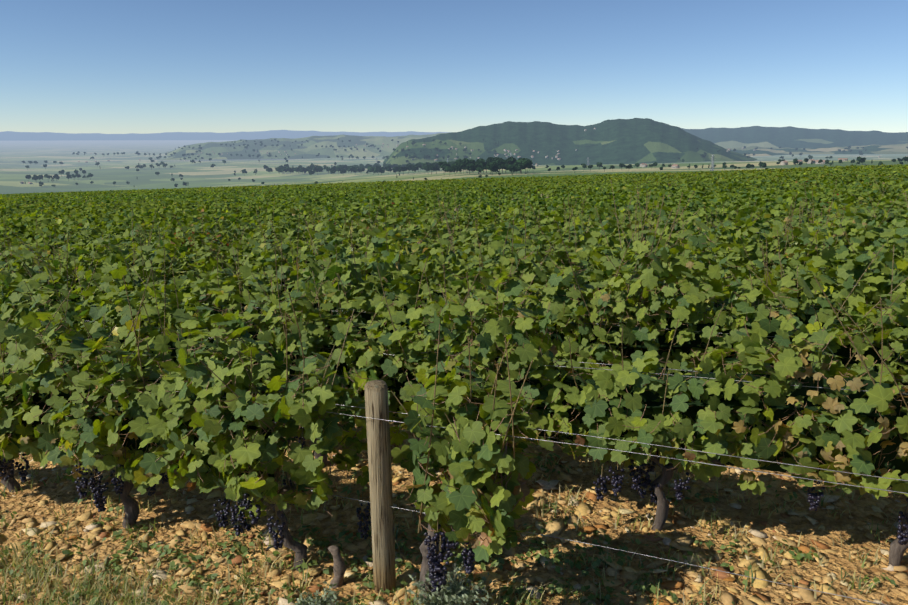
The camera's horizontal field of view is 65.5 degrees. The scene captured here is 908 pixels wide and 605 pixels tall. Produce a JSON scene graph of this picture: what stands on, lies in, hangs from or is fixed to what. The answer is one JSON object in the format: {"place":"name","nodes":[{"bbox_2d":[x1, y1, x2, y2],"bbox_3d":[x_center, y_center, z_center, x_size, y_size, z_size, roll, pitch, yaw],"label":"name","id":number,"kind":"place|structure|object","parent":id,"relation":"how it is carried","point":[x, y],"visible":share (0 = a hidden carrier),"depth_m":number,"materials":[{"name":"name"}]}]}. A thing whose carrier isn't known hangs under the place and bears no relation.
{"place":"outdoors","nodes":[
{"label":"outdoors","id":0,"kind":"place"},
{"bbox_2d":[0,130,449,140],"bbox_3d":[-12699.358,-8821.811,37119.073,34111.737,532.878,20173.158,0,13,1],"label":"hill range","id":1,"kind":"structure","parent":0,"point":[37,136],"depth_m":35165.89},
{"bbox_2d":[161,132,450,159],"bbox_3d":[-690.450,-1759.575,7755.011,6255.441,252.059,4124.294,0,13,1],"label":"hill","id":2,"kind":"structure","parent":0,"point":[307,150],"depth_m":6766.40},
{"bbox_2d":[0,140,907,604],"bbox_3d":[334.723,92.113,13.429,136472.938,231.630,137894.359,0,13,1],"label":"ground","id":3,"kind":"structure","parent":0,"point":[14,170],"depth_m":3.58,"materials":[{"name":"soil"}]},
{"bbox_2d":[295,558,495,604],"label":"silver herb","id":4,"kind":"object","parent":3,"relation":"on","point":[461,596],"depth_m":2.76,"materials":[{"name":"plant"}]},
{"bbox_2d":[0,426,896,604],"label":"weeds","id":5,"kind":"object","parent":3,"relation":"on","point":[800,555],"visible":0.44,"depth_m":3.12,"materials":[{"name":"green plant"}]},
{"bbox_2d":[20,128,879,183],"bbox_3d":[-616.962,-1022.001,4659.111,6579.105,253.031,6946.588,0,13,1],"label":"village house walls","id":6,"kind":"structure","parent":3,"relation":"on","point":[678,166],"depth_m":3328.54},
{"bbox_2d":[22,129,907,182],"bbox_3d":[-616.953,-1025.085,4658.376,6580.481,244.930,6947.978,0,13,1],"label":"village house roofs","id":7,"kind":"structure","parent":6,"relation":"on","point":[557,158],"depth_m":3929.05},
{"bbox_2d":[0,427,900,604],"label":"grass tufts","id":8,"kind":"object","parent":3,"relation":"on","point":[87,596],"visible":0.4,"depth_m":3.06,"materials":[{"name":"green plant"}]},
{"bbox_2d":[0,184,903,594],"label":"trellis posts","id":9,"kind":"object","parent":3,"relation":"on","point":[380,488],"visible":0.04,"depth_m":2.82,"materials":[{"name":"brown wood"}]},
{"bbox_2d":[2,196,907,604],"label":"trellis wires","id":10,"kind":"object","parent":9,"relation":"attached to","point":[624,440],"visible":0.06,"depth_m":2.48,"materials":[{"name":"silver metal"}]},
{"bbox_2d":[0,164,907,598],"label":"vine","id":11,"kind":"object","parent":3,"relation":"on","point":[92,220],"depth_m":3.87,"materials":[{"name":"green plant"}]},
{"bbox_2d":[0,370,907,591],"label":"grape bunches","id":12,"kind":"object","parent":11,"relation":"hanging from","point":[437,571],"visible":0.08,"depth_m":3.13,"materials":[{"name":"purple food"}]},
{"bbox_2d":[0,228,907,547],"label":"vine petioles","id":13,"kind":"object","parent":11,"relation":"attached to","point":[60,324],"visible":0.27,"depth_m":3.21,"materials":[{"name":"green plant"}]},
{"bbox_2d":[20,453,907,554],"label":"grape stalks","id":14,"kind":"object","parent":11,"relation":"on","point":[437,519],"visible":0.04,"depth_m":3.11,"materials":[{"name":"plant"}]},
{"bbox_2d":[0,423,907,604],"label":"stones","id":15,"kind":"object","parent":3,"relation":"on","point":[97,532],"visible":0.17,"depth_m":3.23,"materials":[{"name":"beige stone"}]},
{"bbox_2d":[328,545,345,587],"bbox_3d":[-0.499,1.130,2.988,0.084,0.198,0.072,0,13,1],"label":"old vine stump","id":16,"kind":"object","parent":15,"relation":"on","point":[339,568],"visible":0.88,"depth_m":2.97,"materials":[{"name":"wood"}]},
{"bbox_2d":[22,138,907,186],"bbox_3d":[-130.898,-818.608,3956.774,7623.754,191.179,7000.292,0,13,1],"label":"valley trees","id":17,"kind":"object","parent":3,"relation":"on","point":[495,164],"materials":[{"name":"green plant"}]},
{"bbox_2d":[375,153,715,170],"bbox_3d":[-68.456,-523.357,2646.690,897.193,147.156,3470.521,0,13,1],"label":"poplar trees","id":18,"kind":"object","parent":3,"relation":"on","point":[712,163],"visible":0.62,"depth_m":941.09,"materials":[{"name":"green plant"}]},
{"bbox_2d":[383,118,756,165],"bbox_3d":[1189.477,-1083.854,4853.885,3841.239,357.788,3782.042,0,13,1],"label":"hill","id":19,"kind":"structure","parent":3,"relation":"on","point":[632,141],"depth_m":4208.98,"materials":[{"name":"green plant"}]},
{"bbox_2d":[0,0,907,133],"label":"sky","id":20,"kind":"structure","parent":0,"point":[67,66],"materials":[{"name":"blue"}]},
{"bbox_2d":[681,126,907,148],"bbox_3d":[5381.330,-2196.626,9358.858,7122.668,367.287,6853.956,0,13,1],"label":"hill ridge","id":21,"kind":"structure","parent":0,"point":[785,137],"depth_m":7698.44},
{"bbox_2d":[725,143,907,155],"bbox_3d":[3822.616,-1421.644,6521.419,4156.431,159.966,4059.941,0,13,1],"label":"low hill","id":22,"kind":"structure","parent":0,"point":[871,149],"depth_m":6078.57,"materials":[{"name":"green plant"}]}
]}

